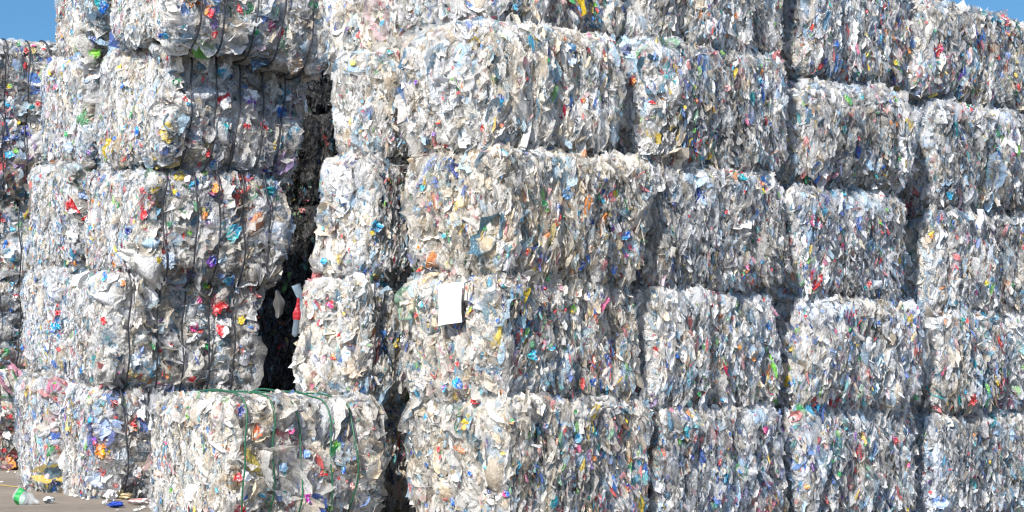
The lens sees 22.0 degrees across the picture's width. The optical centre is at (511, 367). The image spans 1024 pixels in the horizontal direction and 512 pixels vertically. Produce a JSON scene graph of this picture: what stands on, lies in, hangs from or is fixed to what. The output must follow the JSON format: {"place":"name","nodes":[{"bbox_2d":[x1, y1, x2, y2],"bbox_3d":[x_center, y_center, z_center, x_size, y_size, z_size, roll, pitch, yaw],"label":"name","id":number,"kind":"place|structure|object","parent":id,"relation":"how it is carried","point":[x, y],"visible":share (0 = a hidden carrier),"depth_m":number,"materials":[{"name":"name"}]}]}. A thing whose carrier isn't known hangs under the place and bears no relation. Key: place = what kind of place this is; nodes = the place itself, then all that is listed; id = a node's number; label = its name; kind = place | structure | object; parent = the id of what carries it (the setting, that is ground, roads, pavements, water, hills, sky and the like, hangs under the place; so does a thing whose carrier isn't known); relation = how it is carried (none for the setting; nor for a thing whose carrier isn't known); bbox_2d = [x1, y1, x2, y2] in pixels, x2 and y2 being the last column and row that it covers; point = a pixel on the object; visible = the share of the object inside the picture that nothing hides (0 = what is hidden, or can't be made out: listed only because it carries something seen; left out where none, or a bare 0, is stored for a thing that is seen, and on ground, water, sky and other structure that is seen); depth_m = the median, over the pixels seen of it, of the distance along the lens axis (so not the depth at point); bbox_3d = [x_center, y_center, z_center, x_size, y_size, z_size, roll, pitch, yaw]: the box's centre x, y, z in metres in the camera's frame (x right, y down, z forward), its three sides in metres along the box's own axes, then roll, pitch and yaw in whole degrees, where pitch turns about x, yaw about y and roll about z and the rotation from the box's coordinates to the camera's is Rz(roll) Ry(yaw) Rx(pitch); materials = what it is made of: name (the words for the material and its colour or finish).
{"place":"outdoors","nodes":[
{"label":"outdoors","id":0,"kind":"place"},
{"bbox_2d":[0,469,151,511],"bbox_3d":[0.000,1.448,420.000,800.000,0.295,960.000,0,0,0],"label":"ground","id":1,"kind":"structure","parent":0,"point":[62,502],"depth_m":25.35,"materials":[{"name":"concrete"}]},
{"bbox_2d":[0,361,29,469],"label":"plastic bale","id":2,"kind":"object","parent":1,"relation":"on","point":[11,372],"visible":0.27,"depth_m":33.25},
{"bbox_2d":[0,280,25,369],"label":"plastic bale","id":3,"kind":"object","parent":2,"relation":"on","point":[12,316],"visible":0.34,"depth_m":33.30},
{"bbox_2d":[0,200,31,286],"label":"plastic bale","id":4,"kind":"object","parent":3,"relation":"on","point":[15,217],"visible":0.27,"depth_m":33.29},
{"bbox_2d":[0,115,47,210],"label":"plastic bale","id":5,"kind":"object","parent":4,"relation":"on","point":[21,151],"visible":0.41,"depth_m":33.28},
{"bbox_2d":[0,38,62,125],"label":"plastic bale","id":6,"kind":"object","parent":5,"relation":"on","point":[21,62],"visible":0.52,"depth_m":33.31},
{"bbox_2d":[13,488,26,504],"bbox_3d":[-4.598,1.247,24.950,0.250,0.177,0.190,14,3,14],"label":"loose bottle","id":7,"kind":"object","parent":1,"relation":"on","point":[20,491],"visible":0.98,"depth_m":24.94,"materials":[{"name":"green plastic"}]},
{"bbox_2d":[11,369,70,492],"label":"plastic bale","id":8,"kind":"object","parent":1,"relation":"on","point":[37,442],"visible":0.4,"depth_m":27.39},
{"bbox_2d":[18,265,77,376],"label":"plastic bale","id":9,"kind":"object","parent":8,"relation":"on","point":[43,347],"visible":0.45,"depth_m":27.56},
{"bbox_2d":[23,159,101,272],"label":"plastic bale","id":10,"kind":"object","parent":9,"relation":"on","point":[57,205],"visible":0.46,"depth_m":27.45},
{"bbox_2d":[38,51,102,169],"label":"plastic bale","id":11,"kind":"object","parent":10,"relation":"on","point":[71,93],"visible":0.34,"depth_m":27.39},
{"bbox_2d":[53,0,122,68],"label":"plastic bale","id":12,"kind":"object","parent":11,"relation":"on","point":[83,27],"visible":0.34,"depth_m":27.20},
{"bbox_2d":[43,496,54,502],"bbox_3d":[-4.429,1.263,25.185,0.120,0.066,0.157,0,0,0],"label":"film scrap","id":13,"kind":"object","parent":1,"relation":"on","point":[47,499],"visible":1,"depth_m":25.15,"materials":[{"name":"plastic"}]},
{"bbox_2d":[103,489,117,500],"bbox_3d":[-3.902,1.237,25.569,0.135,0.118,0.127,0,0,37],"label":"film scrap","id":14,"kind":"object","parent":1,"relation":"on","point":[110,495],"visible":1,"depth_m":25.54,"materials":[{"name":"plastic"}]},
{"bbox_2d":[107,501,123,506],"bbox_3d":[-3.665,1.267,24.372,0.156,0.058,0.126,0,0,16],"label":"film scrap","id":15,"kind":"object","parent":1,"relation":"on","point":[115,504],"visible":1,"depth_m":24.34,"materials":[{"name":"plastic"}]},
{"bbox_2d":[119,493,132,498],"bbox_3d":[-3.793,1.263,25.881,0.142,0.066,0.108,0,0,0],"label":"film scrap","id":16,"kind":"object","parent":1,"relation":"on","point":[125,495],"visible":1,"depth_m":25.85,"materials":[{"name":"plastic"}]},
{"bbox_2d":[128,498,149,504],"bbox_3d":[-3.512,1.264,24.872,0.244,0.064,0.197,0,0,0],"label":"film scrap","id":17,"kind":"object","parent":1,"relation":"on","point":[140,501],"visible":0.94,"depth_m":24.83,"materials":[{"name":"plastic"}]},
{"bbox_2d":[57,381,251,498],"bbox_3d":[-3.558,0.760,26.838,2.049,1.358,1.325,0,1,-27],"label":"plastic bale","id":18,"kind":"object","parent":1,"relation":"on","point":[106,435],"visible":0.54,"depth_m":26.13},
{"bbox_2d":[57,267,261,393],"bbox_3d":[-3.602,-0.334,26.864,1.961,1.340,1.441,2,0,-30],"label":"plastic bale","id":19,"kind":"object","parent":18,"relation":"on","point":[124,328],"visible":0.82,"depth_m":26.35},
{"bbox_2d":[82,164,294,291],"bbox_3d":[-3.314,-1.409,26.952,1.998,1.334,1.546,2,-1,-35],"label":"plastic bale","id":20,"kind":"object","parent":19,"relation":"on","point":[154,229],"visible":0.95,"depth_m":26.40},
{"bbox_2d":[94,47,308,185],"bbox_3d":[-3.175,-2.543,26.984,1.970,1.430,1.441,6,-4,-42],"label":"plastic bale","id":21,"kind":"object","parent":20,"relation":"on","point":[157,109],"visible":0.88,"depth_m":26.43},
{"bbox_2d":[108,0,328,83],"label":"plastic bale","id":22,"kind":"object","parent":21,"relation":"on","point":[287,36],"visible":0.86,"depth_m":26.20},
{"bbox_2d":[273,290,284,318],"bbox_3d":[-2.369,-0.643,26.746,0.125,0.299,0.057,0,0,0],"label":"film flap","id":23,"kind":"object","parent":20,"relation":"hanging from","point":[278,303],"visible":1,"depth_m":26.74,"materials":[{"name":"grey plastic"}]},
{"bbox_2d":[142,388,390,511],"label":"plastic bale","id":24,"kind":"object","parent":1,"relation":"on","point":[255,450],"visible":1,"depth_m":21.21},
{"bbox_2d":[251,385,295,391],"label":"plastic bale","id":25,"kind":"object","parent":1,"relation":"on","point":[257,387],"visible":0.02,"depth_m":31.65},
{"bbox_2d":[253,293,299,390],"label":"plastic bale","id":26,"kind":"object","parent":25,"relation":"on","point":[275,348],"visible":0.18,"depth_m":31.57},
{"bbox_2d":[255,203,319,298],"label":"plastic bale","id":27,"kind":"object","parent":26,"relation":"on","point":[296,268],"visible":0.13,"depth_m":31.58},
{"bbox_2d":[281,113,339,206],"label":"plastic bale","id":28,"kind":"object","parent":27,"relation":"on","point":[319,143],"visible":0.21,"depth_m":31.59},
{"bbox_2d":[303,63,335,117],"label":"plastic bale","id":29,"kind":"object","parent":28,"relation":"on","point":[319,97],"visible":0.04,"depth_m":31.64},
{"bbox_2d":[380,400,417,511],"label":"plastic bale","id":30,"kind":"object","parent":1,"relation":"on","point":[395,484],"visible":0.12,"depth_m":22.73},
{"bbox_2d":[288,272,412,405],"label":"plastic bale","id":31,"kind":"object","parent":30,"relation":"on","point":[349,342],"visible":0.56,"depth_m":22.34},
{"bbox_2d":[292,297,300,336],"bbox_3d":[-1.820,-0.425,22.245,0.070,0.340,0.055,6,0,0],"label":"crushed bottle","id":32,"kind":"object","parent":31,"relation":"attached to","point":[296,315],"visible":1,"depth_m":22.24,"materials":[{"name":"red plastic"}]},
{"bbox_2d":[309,151,413,287],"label":"plastic bale","id":33,"kind":"object","parent":31,"relation":"on","point":[362,224],"visible":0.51,"depth_m":22.44},
{"bbox_2d":[330,45,419,162],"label":"plastic bale","id":34,"kind":"object","parent":33,"relation":"on","point":[366,96],"visible":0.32,"depth_m":22.46},
{"bbox_2d":[321,0,398,77],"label":"plastic bale","id":35,"kind":"object","parent":34,"relation":"on","point":[353,25],"visible":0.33,"depth_m":23.22},
{"bbox_2d":[401,388,653,511],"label":"plastic bale","id":36,"kind":"object","parent":1,"relation":"on","point":[526,451],"visible":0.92,"depth_m":21.22},
{"bbox_2d":[394,269,640,404],"bbox_3d":[0.055,-0.224,21.755,1.374,1.279,1.955,1,1,43],"label":"plastic bale","id":37,"kind":"object","parent":36,"relation":"on","point":[508,334],"visible":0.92,"depth_m":21.21,"materials":[{"name":"multicoloured plastic"}]},
{"bbox_2d":[437,280,470,325],"bbox_3d":[-0.475,-0.511,20.955,0.287,0.365,0.080,0,0,21],"label":"paper tag","id":38,"kind":"object","parent":37,"relation":"hanging from","point":[449,296],"visible":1,"depth_m":20.94,"materials":[{"name":"white paper"}]},
{"bbox_2d":[400,142,654,289],"bbox_3d":[0.101,-1.203,21.701,2.022,1.266,1.439,0,1,-44],"label":"plastic bale","id":39,"kind":"object","parent":37,"relation":"on","point":[541,214],"visible":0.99,"depth_m":21.22,"materials":[{"name":"multicoloured plastic"}]},
{"bbox_2d":[396,12,626,157],"bbox_3d":[-0.030,-2.193,21.804,1.957,1.335,1.447,-1,0,-44],"label":"plastic bale","id":40,"kind":"object","parent":39,"relation":"on","point":[478,82],"visible":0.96,"depth_m":21.20},
{"bbox_2d":[386,0,625,38],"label":"plastic bale","id":41,"kind":"object","parent":40,"relation":"on","point":[589,16],"visible":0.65,"depth_m":21.79},
{"bbox_2d":[639,401,788,511],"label":"plastic bale","id":42,"kind":"object","parent":1,"relation":"on","point":[726,457],"visible":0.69,"depth_m":22.53},
{"bbox_2d":[631,283,783,416],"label":"plastic bale","id":43,"kind":"object","parent":42,"relation":"on","point":[700,347],"visible":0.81,"depth_m":22.39},
{"bbox_2d":[632,159,791,300],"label":"plastic bale","id":44,"kind":"object","parent":43,"relation":"on","point":[715,229],"visible":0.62,"depth_m":22.60},
{"bbox_2d":[615,34,788,175],"bbox_3d":[1.395,-2.186,23.085,1.422,1.319,2.001,-1,-1,44],"label":"plastic bale","id":45,"kind":"object","parent":44,"relation":"on","point":[688,104],"visible":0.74,"depth_m":22.49},
{"bbox_2d":[612,0,784,55],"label":"plastic bale","id":46,"kind":"object","parent":45,"relation":"on","point":[744,25],"visible":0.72,"depth_m":22.64},
{"bbox_2d":[775,403,918,511],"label":"plastic bale","id":47,"kind":"object","parent":1,"relation":"on","point":[859,460],"visible":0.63,"depth_m":23.84},
{"bbox_2d":[772,291,928,416],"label":"plastic bale","id":48,"kind":"object","parent":47,"relation":"on","point":[841,352],"visible":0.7,"depth_m":23.81},
{"bbox_2d":[770,182,907,304],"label":"plastic bale","id":49,"kind":"object","parent":48,"relation":"on","point":[848,241],"visible":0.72,"depth_m":23.78},
{"bbox_2d":[773,75,919,195],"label":"plastic bale","id":50,"kind":"object","parent":49,"relation":"on","point":[863,136],"visible":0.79,"depth_m":23.74},
{"bbox_2d":[778,0,913,92],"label":"plastic bale","id":51,"kind":"object","parent":50,"relation":"on","point":[847,42],"visible":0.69,"depth_m":24.07},
{"bbox_2d":[912,408,1023,511],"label":"plastic bale","id":52,"kind":"object","parent":1,"relation":"on","point":[974,462],"visible":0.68,"depth_m":25.07},
{"bbox_2d":[908,305,1023,417],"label":"plastic bale","id":53,"kind":"object","parent":52,"relation":"on","point":[974,361],"visible":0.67,"depth_m":25.00},
{"bbox_2d":[902,199,1023,316],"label":"plastic bale","id":54,"kind":"object","parent":53,"relation":"on","point":[964,255],"visible":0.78,"depth_m":24.97},
{"bbox_2d":[898,97,1023,216],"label":"plastic bale","id":55,"kind":"object","parent":54,"relation":"on","point":[972,155],"visible":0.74,"depth_m":25.02},
{"bbox_2d":[896,0,1023,115],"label":"plastic bale","id":56,"kind":"object","parent":55,"relation":"on","point":[961,51],"visible":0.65,"depth_m":25.11},
{"bbox_2d":[0,0,1023,42],"label":"sky","id":57,"kind":"structure","parent":0,"point":[20,20],"materials":[{"name":"blue"}]},
{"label":"plastic bale","id":58,"kind":"object","parent":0,"visible":0},
{"bbox_2d":[1017,115,1023,210],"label":"plastic bale","id":59,"kind":"object","parent":58,"relation":"on","point":[1022,202],"depth_m":26.30}
]}

